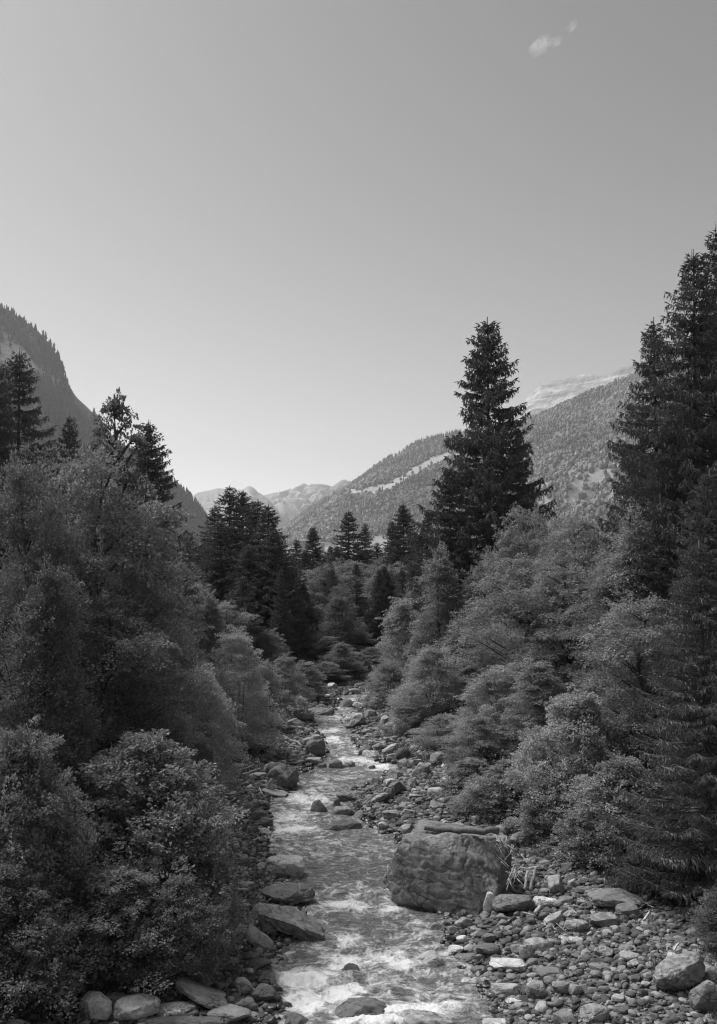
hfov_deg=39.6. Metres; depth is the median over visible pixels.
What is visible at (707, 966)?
stone
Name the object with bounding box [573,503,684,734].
broadleaf tree
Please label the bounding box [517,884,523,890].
stone
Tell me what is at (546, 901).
boulder
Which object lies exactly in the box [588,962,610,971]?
boulder
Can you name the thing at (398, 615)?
alder bush
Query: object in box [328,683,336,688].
stone
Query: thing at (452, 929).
boulder
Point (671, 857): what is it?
spruce tree
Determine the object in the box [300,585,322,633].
spruce tree
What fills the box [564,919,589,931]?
boulder
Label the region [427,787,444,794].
stone
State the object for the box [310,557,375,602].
broadleaf tree
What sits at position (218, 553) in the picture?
spruce tree
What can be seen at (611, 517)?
spruce tree
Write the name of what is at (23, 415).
spruce tree
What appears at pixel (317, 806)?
boulder
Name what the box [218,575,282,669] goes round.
spruce tree
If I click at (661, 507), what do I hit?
broadleaf tree
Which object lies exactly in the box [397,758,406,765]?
stone
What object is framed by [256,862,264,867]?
boulder
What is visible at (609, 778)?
alder shrub
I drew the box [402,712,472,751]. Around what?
alder bush
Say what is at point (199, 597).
broadleaf tree
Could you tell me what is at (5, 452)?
spruce tree
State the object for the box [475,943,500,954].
boulder
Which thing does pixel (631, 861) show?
alder shrub
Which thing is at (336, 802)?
boulder
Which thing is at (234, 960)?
boulder
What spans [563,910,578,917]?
boulder
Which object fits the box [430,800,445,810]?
stone
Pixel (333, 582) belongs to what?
spruce tree
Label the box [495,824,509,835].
stone
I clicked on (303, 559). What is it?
spruce tree
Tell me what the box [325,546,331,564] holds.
spruce tree
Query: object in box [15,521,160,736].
broadleaf tree
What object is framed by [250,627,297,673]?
alder bush
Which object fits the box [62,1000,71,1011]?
boulder
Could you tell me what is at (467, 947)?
boulder
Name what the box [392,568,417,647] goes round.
spruce tree
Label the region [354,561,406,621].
alder bush
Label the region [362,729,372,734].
stone
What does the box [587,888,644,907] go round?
boulder
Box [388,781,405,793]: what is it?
stone
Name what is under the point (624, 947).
boulder
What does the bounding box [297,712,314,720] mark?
stone
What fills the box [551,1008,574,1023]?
stone
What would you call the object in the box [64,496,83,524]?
spruce tree
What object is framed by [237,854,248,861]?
stone
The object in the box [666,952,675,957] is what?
stone
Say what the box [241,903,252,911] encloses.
boulder
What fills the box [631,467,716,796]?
spruce tree
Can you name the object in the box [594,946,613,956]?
boulder
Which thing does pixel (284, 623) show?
spruce tree
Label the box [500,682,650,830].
alder shrub
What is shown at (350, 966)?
boulder
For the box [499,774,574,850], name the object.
alder shrub
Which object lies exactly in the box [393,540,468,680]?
broadleaf tree
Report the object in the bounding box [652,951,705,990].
boulder
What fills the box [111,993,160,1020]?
boulder
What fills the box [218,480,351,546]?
ridge
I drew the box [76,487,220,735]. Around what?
broadleaf tree
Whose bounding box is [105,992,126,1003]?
boulder
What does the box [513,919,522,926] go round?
boulder
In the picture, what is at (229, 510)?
spruce tree
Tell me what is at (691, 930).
boulder
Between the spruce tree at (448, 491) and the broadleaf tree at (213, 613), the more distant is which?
the spruce tree at (448, 491)
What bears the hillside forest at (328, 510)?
on the hillside
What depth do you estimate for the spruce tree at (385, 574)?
79.52 m
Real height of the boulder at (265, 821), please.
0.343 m
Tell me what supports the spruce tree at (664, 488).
on the ground at (356, 674)
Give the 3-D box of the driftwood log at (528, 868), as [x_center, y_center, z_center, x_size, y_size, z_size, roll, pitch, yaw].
[4.087,8.494,23.758,0.476,0.093,0.076,0,-4,0]
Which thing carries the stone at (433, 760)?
on the ground at (356, 674)
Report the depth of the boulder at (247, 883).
24.30 m
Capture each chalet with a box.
[299,539,308,550]
[319,542,324,551]
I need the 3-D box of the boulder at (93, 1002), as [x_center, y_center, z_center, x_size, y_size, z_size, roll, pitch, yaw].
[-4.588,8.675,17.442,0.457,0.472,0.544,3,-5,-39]
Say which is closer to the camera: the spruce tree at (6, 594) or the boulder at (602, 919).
the boulder at (602, 919)
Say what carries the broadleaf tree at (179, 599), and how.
on the ground at (356, 674)
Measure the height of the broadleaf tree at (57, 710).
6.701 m
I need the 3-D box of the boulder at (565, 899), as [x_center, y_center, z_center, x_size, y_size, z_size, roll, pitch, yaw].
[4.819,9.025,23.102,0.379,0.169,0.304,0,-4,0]
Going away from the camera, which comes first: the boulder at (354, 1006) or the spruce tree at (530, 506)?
the boulder at (354, 1006)
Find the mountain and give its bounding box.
[0,310,184,515]
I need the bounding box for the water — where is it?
[256,686,505,1023]
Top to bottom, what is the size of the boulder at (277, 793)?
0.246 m
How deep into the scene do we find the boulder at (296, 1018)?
17.98 m
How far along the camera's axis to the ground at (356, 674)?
21.48 m
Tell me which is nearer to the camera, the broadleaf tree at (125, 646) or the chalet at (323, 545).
the broadleaf tree at (125, 646)
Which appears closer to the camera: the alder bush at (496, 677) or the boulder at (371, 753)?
the alder bush at (496, 677)
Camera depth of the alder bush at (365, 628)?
74.98 m
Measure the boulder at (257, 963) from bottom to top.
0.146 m
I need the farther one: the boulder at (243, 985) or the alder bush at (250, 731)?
the alder bush at (250, 731)
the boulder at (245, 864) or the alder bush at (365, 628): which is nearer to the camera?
the boulder at (245, 864)
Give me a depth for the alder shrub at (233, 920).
20.21 m
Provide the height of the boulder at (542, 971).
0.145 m
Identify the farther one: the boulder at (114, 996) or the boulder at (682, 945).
the boulder at (682, 945)
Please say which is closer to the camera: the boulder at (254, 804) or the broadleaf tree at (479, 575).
the boulder at (254, 804)
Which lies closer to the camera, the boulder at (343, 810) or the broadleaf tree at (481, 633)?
the boulder at (343, 810)
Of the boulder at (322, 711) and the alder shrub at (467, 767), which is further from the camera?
the boulder at (322, 711)
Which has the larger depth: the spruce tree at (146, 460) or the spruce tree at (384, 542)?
the spruce tree at (384, 542)
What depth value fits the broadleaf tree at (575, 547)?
45.73 m
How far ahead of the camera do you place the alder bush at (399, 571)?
89.99 m
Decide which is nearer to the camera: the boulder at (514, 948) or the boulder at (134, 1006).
the boulder at (134, 1006)
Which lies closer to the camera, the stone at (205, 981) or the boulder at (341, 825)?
the stone at (205, 981)
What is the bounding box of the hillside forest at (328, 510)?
[273,346,714,545]
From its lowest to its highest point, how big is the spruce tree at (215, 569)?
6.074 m
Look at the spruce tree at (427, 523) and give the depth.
85.79 m
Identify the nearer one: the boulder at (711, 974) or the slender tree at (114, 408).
the boulder at (711, 974)
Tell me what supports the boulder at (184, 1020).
on the ground at (356, 674)
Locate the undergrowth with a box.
[0,642,716,1023]
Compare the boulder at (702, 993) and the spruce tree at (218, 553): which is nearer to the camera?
the boulder at (702, 993)
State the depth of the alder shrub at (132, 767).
20.99 m
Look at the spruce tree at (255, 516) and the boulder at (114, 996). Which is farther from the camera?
the spruce tree at (255, 516)
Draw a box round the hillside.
[286,377,709,552]
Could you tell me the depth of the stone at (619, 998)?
18.09 m
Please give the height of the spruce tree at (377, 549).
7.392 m
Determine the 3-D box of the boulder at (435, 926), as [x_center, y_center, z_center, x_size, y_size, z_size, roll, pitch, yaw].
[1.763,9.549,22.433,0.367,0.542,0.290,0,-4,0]
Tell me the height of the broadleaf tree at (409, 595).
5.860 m
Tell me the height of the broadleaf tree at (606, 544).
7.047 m
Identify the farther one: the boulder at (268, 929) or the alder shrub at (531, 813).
the alder shrub at (531, 813)
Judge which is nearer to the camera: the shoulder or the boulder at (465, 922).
the boulder at (465, 922)
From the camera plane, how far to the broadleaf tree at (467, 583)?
52.46 m
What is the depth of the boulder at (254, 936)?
21.15 m
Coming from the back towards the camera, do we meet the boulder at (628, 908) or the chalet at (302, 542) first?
the chalet at (302, 542)
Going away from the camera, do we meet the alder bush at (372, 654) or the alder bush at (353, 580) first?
the alder bush at (372, 654)
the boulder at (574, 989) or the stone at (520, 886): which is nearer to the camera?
the boulder at (574, 989)
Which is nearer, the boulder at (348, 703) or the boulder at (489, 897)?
the boulder at (489, 897)
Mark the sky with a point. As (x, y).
(282, 230)
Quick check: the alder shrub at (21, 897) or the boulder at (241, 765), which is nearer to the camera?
the alder shrub at (21, 897)
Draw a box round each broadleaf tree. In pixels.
[0,431,202,788]
[0,440,105,784]
[0,552,107,820]
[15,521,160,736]
[19,589,212,831]
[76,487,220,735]
[117,537,213,744]
[187,576,222,662]
[194,580,224,609]
[195,591,240,692]
[204,599,262,670]
[212,553,237,609]
[295,568,320,602]
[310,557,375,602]
[319,583,359,644]
[366,556,390,591]
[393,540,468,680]
[395,579,426,647]
[435,548,589,692]
[436,545,519,674]
[447,564,496,675]
[454,563,524,647]
[477,500,568,669]
[495,559,609,699]
[525,507,605,677]
[550,547,680,730]
[565,521,618,668]
[567,591,715,770]
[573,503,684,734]
[586,494,706,646]
[596,518,623,628]
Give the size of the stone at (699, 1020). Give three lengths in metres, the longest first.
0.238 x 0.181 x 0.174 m
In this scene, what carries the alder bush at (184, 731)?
on the ground at (356, 674)
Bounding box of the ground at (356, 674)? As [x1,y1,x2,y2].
[0,552,716,1023]
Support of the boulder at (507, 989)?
on the ground at (356, 674)
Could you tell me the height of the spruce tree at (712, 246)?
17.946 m
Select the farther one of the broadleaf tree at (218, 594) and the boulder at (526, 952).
the broadleaf tree at (218, 594)
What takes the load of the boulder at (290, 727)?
on the ground at (356, 674)
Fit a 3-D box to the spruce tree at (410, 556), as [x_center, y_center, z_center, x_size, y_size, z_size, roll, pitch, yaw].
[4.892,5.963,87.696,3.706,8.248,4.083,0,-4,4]
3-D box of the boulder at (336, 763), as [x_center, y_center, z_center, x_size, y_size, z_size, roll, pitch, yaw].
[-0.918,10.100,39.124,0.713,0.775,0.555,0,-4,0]
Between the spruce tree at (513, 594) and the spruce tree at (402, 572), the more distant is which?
the spruce tree at (402, 572)
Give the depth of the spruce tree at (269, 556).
67.42 m
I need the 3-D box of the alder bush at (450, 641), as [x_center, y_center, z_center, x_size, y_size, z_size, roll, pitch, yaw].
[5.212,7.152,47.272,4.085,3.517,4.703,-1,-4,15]
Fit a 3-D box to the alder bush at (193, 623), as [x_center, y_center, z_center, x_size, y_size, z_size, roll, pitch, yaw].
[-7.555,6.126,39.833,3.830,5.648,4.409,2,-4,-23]
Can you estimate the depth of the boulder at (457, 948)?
20.99 m
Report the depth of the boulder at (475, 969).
19.98 m
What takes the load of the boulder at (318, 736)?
on the ground at (356, 674)
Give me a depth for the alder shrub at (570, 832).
25.57 m
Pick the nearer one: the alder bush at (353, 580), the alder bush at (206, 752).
the alder bush at (206, 752)
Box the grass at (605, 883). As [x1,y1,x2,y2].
[476,805,716,1020]
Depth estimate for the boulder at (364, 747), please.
41.28 m
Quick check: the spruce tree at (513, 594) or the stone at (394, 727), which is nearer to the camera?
the stone at (394, 727)
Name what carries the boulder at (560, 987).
on the ground at (356, 674)
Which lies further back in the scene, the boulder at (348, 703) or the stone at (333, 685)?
the stone at (333, 685)
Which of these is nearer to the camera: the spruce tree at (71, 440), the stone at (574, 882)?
the stone at (574, 882)
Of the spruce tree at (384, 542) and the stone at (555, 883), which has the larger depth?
the spruce tree at (384, 542)
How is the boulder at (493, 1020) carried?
on the ground at (356, 674)
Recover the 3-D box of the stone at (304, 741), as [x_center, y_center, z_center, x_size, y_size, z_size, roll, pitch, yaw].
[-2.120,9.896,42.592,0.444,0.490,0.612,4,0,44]
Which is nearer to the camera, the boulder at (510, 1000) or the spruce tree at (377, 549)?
the boulder at (510, 1000)
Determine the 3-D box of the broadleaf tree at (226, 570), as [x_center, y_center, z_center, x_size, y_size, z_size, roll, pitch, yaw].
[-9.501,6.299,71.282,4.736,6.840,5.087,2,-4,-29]
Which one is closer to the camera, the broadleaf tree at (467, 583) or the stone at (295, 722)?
the stone at (295, 722)
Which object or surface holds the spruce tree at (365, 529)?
on the ground at (356, 674)
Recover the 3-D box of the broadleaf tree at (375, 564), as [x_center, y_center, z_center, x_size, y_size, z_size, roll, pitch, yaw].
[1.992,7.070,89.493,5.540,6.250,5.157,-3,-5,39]
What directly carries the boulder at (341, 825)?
on the ground at (356, 674)
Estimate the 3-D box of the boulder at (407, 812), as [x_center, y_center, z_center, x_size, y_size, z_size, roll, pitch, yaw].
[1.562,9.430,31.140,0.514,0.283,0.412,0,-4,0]
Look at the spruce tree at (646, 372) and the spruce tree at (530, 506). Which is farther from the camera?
the spruce tree at (530, 506)
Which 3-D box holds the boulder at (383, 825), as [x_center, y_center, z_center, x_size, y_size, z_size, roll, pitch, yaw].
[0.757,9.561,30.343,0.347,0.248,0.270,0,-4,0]
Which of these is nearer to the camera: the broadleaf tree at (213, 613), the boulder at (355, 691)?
the broadleaf tree at (213, 613)
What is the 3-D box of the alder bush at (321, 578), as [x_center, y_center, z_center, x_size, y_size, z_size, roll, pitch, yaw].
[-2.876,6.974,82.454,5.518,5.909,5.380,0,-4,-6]
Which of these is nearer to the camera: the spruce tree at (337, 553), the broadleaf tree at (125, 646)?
the broadleaf tree at (125, 646)
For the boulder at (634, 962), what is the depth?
19.49 m
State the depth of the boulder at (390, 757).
39.87 m
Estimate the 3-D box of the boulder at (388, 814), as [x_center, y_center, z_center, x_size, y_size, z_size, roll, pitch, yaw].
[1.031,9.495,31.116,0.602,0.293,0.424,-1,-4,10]
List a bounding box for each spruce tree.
[0,347,72,687]
[0,368,41,697]
[0,475,31,699]
[16,512,97,701]
[50,416,84,523]
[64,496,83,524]
[112,419,219,671]
[176,532,199,567]
[182,507,224,586]
[193,519,254,603]
[195,484,256,582]
[203,564,229,609]
[217,490,264,563]
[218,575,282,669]
[220,544,275,650]
[235,498,305,603]
[237,504,311,609]
[246,530,317,653]
[263,569,301,664]
[267,588,294,655]
[272,557,313,634]
[276,565,307,636]
[288,540,302,565]
[294,527,325,574]
[298,550,314,598]
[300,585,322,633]
[314,557,330,602]
[317,582,328,618]
[320,567,340,621]
[321,509,371,581]
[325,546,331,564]
[330,546,347,584]
[348,564,364,605]
[349,580,369,628]
[356,524,374,570]
[361,570,391,640]
[365,542,385,584]
[365,566,395,623]
[375,521,404,569]
[381,566,407,638]
[384,505,418,574]
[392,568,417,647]
[396,317,565,634]
[399,537,421,576]
[401,565,421,602]
[403,560,459,678]
[406,467,478,654]
[406,515,438,580]
[492,433,543,554]
[501,551,523,646]
[583,317,710,663]
[588,249,716,695]
[594,540,716,919]
[606,504,620,538]
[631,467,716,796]
[632,227,716,600]
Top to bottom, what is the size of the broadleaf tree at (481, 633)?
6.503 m
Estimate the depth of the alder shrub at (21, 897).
17.28 m
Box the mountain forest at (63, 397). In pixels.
[0,303,207,552]
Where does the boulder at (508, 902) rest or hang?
on the ground at (356, 674)
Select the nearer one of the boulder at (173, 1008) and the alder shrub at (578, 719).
the boulder at (173, 1008)
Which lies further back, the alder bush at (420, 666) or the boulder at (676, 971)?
the alder bush at (420, 666)
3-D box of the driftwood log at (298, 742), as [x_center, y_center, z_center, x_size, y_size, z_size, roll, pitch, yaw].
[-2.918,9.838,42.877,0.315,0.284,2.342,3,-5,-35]
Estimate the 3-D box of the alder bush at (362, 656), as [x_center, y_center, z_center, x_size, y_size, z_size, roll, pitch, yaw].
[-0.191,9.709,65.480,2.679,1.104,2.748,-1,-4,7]
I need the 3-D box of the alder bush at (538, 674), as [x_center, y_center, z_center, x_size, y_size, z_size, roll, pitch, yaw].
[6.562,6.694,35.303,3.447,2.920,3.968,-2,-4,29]
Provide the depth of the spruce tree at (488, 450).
63.35 m
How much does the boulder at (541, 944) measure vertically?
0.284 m
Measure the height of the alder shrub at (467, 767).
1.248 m
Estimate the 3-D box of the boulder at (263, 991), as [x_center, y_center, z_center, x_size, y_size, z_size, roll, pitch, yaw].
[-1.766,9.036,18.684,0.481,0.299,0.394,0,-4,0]
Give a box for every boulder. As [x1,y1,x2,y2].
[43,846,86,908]
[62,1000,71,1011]
[79,991,111,1020]
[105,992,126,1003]
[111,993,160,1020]
[120,1016,223,1023]
[156,1001,197,1015]
[175,977,227,1008]
[207,1004,251,1023]
[219,956,239,968]
[229,798,253,816]
[233,977,253,994]
[234,763,247,769]
[235,860,251,874]
[235,997,257,1010]
[236,834,244,840]
[238,881,255,889]
[239,924,273,948]
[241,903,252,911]
[242,951,260,958]
[244,958,271,967]
[251,801,258,807]
[251,810,266,820]
[251,919,277,933]
[251,983,276,1001]
[252,902,324,939]
[253,772,266,776]
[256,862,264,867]
[258,817,272,826]
[259,800,268,806]
[259,882,314,903]
[261,788,287,796]
[265,855,304,877]
[267,764,298,787]
[286,725,298,729]
[286,1012,307,1023]
[306,739,325,755]
[306,757,322,764]
[310,799,327,811]
[311,707,334,715]
[311,734,321,738]
[317,763,326,767]
[328,759,342,767]
[329,820,362,830]
[332,798,340,805]
[333,806,351,814]
[335,997,386,1017]
[336,791,363,800]
[341,963,359,970]
[342,699,352,707]
[342,713,365,727]
[342,761,354,767]
[349,688,359,693]
[352,702,362,707]
[353,810,363,818]
[358,744,372,754]
[362,750,379,757]
[371,793,387,802]
[374,743,383,749]
[378,822,388,828]
[382,743,398,753]
[382,810,400,819]
[383,820,512,914]
[385,788,393,800]
[386,753,397,761]
[396,747,410,758]
[400,809,416,816]
[400,1009,455,1023]
[409,793,422,797]
[418,950,444,966]
[429,922,442,930]
[446,925,459,934]
[448,945,463,953]
[454,917,472,928]
[456,935,468,940]
[460,953,478,962]
[464,944,475,950]
[470,965,482,974]
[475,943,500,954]
[481,933,495,941]
[482,1018,505,1023]
[483,892,494,911]
[489,957,526,971]
[490,894,534,911]
[490,983,519,996]
[505,997,521,1003]
[509,830,537,845]
[510,944,520,954]
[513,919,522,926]
[519,944,534,960]
[524,937,552,951]
[525,979,547,998]
[526,958,539,966]
[533,896,560,907]
[535,966,563,977]
[543,911,563,924]
[552,981,569,993]
[558,896,573,902]
[560,936,582,944]
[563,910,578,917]
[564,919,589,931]
[567,984,581,994]
[580,1003,608,1023]
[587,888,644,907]
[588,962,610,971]
[589,912,617,927]
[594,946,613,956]
[615,902,638,915]
[618,944,636,951]
[619,950,639,960]
[627,959,639,966]
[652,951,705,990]
[679,943,686,948]
[686,926,704,936]
[689,980,716,1012]
[703,937,716,951]
[703,966,716,984]
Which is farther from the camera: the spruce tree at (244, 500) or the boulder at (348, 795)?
the spruce tree at (244, 500)
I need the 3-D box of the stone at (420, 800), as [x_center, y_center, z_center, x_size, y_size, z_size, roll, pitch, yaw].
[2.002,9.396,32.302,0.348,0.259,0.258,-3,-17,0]
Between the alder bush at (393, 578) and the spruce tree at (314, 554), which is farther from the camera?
the spruce tree at (314, 554)
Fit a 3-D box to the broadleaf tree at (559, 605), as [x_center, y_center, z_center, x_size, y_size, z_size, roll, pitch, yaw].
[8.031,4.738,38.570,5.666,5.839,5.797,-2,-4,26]
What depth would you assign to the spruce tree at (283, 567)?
70.50 m
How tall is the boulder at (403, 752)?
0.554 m
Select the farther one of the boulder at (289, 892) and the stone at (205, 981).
the boulder at (289, 892)
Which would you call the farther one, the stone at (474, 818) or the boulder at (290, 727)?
the boulder at (290, 727)
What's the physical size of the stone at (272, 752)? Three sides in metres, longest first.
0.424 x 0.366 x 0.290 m
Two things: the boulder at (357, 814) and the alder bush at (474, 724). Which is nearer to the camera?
the boulder at (357, 814)
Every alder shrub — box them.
[0,714,115,928]
[0,857,95,1018]
[20,863,207,997]
[59,728,251,941]
[102,874,247,1000]
[120,790,259,980]
[438,757,499,795]
[445,758,530,821]
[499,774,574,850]
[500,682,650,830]
[548,798,625,869]
[550,754,700,873]
[608,823,699,892]
[685,886,716,949]
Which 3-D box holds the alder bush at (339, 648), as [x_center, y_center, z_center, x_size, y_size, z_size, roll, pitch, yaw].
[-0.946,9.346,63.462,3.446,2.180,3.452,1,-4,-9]
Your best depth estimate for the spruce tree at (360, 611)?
77.60 m
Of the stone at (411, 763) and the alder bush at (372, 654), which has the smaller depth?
the stone at (411, 763)
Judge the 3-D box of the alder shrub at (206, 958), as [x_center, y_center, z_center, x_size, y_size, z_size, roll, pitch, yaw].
[-3.558,8.112,19.172,2.316,2.238,2.718,-4,-5,42]
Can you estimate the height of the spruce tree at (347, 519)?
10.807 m
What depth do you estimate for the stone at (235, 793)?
33.38 m
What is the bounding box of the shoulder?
[193,486,287,539]
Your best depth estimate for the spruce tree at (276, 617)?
63.49 m
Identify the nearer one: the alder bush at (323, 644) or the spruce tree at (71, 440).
the spruce tree at (71, 440)
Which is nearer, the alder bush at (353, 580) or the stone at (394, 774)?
the stone at (394, 774)
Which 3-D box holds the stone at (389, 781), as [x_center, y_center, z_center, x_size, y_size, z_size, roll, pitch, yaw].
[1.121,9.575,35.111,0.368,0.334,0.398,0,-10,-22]
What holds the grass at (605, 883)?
on the ground at (356, 674)
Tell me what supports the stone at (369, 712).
on the ground at (356, 674)
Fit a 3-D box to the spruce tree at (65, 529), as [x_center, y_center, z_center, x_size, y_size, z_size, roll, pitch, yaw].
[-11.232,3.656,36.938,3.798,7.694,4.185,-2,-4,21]
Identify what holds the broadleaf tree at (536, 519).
on the ground at (356, 674)
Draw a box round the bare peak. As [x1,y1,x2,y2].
[501,346,686,421]
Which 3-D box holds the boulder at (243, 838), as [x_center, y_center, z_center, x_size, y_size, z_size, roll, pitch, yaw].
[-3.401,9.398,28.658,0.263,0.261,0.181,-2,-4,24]
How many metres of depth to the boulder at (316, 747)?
41.03 m
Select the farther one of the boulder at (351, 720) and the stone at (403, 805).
the boulder at (351, 720)
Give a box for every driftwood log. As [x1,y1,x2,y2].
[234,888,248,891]
[278,734,303,747]
[424,825,499,834]
[520,866,538,869]
[523,871,528,889]
[529,867,536,891]
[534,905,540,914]
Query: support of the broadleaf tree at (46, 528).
on the ground at (356, 674)
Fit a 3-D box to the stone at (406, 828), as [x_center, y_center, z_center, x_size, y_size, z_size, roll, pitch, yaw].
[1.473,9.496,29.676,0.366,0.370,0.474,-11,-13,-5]
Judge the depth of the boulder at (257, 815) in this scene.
30.90 m
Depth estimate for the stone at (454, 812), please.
30.74 m
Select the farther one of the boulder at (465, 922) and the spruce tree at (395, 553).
the spruce tree at (395, 553)
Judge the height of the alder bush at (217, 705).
4.548 m
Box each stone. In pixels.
[6,1019,29,1023]
[195,972,210,985]
[228,791,237,796]
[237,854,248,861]
[245,785,255,789]
[258,828,271,834]
[262,754,272,759]
[263,762,277,773]
[265,750,274,755]
[286,718,302,726]
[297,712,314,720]
[301,737,313,744]
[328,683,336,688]
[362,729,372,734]
[364,709,376,718]
[371,778,380,784]
[380,715,389,723]
[385,778,395,784]
[387,769,402,778]
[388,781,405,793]
[389,765,397,768]
[391,724,407,734]
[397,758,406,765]
[400,802,408,809]
[401,824,412,833]
[407,759,423,767]
[407,778,416,786]
[411,762,430,774]
[415,797,424,803]
[422,750,434,761]
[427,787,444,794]
[430,752,446,764]
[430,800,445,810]
[445,795,460,805]
[450,809,459,814]
[469,815,479,823]
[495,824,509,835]
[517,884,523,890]
[527,876,539,885]
[535,1001,547,1012]
[547,874,563,893]
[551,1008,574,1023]
[561,862,573,872]
[568,878,580,887]
[611,994,624,1002]
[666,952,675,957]
[695,1018,703,1023]
[704,963,711,970]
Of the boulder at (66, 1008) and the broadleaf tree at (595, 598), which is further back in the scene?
the broadleaf tree at (595, 598)
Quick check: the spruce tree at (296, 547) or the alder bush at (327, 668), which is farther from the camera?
the spruce tree at (296, 547)
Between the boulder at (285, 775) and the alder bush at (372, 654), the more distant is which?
the alder bush at (372, 654)
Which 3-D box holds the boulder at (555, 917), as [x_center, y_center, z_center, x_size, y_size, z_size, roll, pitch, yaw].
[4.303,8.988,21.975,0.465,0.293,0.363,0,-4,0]
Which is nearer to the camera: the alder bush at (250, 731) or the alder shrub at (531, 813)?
the alder shrub at (531, 813)
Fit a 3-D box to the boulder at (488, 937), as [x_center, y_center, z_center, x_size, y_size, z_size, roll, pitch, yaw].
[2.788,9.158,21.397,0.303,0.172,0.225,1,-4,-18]
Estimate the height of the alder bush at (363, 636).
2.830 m
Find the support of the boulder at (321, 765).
on the ground at (356, 674)
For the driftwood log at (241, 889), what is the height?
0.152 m
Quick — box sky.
[0,0,716,495]
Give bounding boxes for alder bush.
[157,706,231,807]
[160,595,215,726]
[169,657,259,789]
[185,731,240,836]
[201,623,304,757]
[232,659,291,730]
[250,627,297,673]
[268,652,315,719]
[285,660,338,698]
[299,636,341,657]
[304,560,353,618]
[308,603,333,636]
[313,592,364,651]
[315,661,353,679]
[317,642,367,673]
[327,610,380,645]
[341,652,372,666]
[347,577,370,624]
[348,576,367,624]
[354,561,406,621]
[354,625,381,640]
[358,659,407,708]
[360,646,389,662]
[366,596,433,688]
[370,643,476,720]
[375,700,436,734]
[394,561,408,588]
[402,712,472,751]
[431,625,493,699]
[431,712,519,766]
[445,663,541,741]
[494,657,572,741]
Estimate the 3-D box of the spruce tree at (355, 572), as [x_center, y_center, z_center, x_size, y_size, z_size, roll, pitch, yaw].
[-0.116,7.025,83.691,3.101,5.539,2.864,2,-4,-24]
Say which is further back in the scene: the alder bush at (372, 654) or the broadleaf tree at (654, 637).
the alder bush at (372, 654)
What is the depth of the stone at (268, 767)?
37.03 m
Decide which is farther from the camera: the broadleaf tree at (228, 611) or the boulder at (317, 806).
the broadleaf tree at (228, 611)
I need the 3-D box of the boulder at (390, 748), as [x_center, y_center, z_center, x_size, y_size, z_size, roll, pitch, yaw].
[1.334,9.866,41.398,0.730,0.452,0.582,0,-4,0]
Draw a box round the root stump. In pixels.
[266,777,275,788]
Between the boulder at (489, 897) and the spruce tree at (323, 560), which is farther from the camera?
the spruce tree at (323, 560)
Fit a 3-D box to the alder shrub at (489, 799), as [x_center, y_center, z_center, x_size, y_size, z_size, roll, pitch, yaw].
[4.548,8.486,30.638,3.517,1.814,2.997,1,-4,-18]
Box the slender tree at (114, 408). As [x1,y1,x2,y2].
[73,387,159,743]
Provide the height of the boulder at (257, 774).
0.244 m
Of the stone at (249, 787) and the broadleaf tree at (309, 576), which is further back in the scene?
the broadleaf tree at (309, 576)
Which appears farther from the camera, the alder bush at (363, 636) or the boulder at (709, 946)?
the alder bush at (363, 636)
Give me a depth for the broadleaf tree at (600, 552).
41.99 m
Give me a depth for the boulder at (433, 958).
20.48 m
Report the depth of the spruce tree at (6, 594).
35.27 m
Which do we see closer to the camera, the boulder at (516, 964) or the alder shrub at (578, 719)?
the boulder at (516, 964)
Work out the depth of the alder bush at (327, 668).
61.09 m
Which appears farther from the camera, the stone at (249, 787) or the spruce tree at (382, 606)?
the spruce tree at (382, 606)
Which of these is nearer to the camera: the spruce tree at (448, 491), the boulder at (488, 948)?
the boulder at (488, 948)
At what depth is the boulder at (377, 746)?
41.98 m
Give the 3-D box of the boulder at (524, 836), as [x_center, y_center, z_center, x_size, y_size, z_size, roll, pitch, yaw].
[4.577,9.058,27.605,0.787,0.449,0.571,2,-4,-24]
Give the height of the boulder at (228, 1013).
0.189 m
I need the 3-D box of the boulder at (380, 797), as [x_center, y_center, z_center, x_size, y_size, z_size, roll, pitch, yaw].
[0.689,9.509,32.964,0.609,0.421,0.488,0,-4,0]
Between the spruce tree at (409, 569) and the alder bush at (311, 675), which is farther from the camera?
the spruce tree at (409, 569)
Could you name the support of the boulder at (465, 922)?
on the ground at (356, 674)
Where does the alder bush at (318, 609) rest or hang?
on the ground at (356, 674)
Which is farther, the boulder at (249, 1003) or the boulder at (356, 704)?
the boulder at (356, 704)
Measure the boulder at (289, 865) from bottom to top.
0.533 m
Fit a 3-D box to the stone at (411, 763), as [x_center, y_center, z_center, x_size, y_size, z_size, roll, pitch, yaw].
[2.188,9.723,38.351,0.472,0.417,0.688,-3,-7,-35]
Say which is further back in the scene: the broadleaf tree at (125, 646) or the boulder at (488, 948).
the broadleaf tree at (125, 646)
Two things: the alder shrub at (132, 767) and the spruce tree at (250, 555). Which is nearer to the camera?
the alder shrub at (132, 767)
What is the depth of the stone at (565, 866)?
25.17 m
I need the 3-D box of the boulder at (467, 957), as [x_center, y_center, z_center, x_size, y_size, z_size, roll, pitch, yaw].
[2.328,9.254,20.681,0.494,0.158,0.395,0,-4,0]

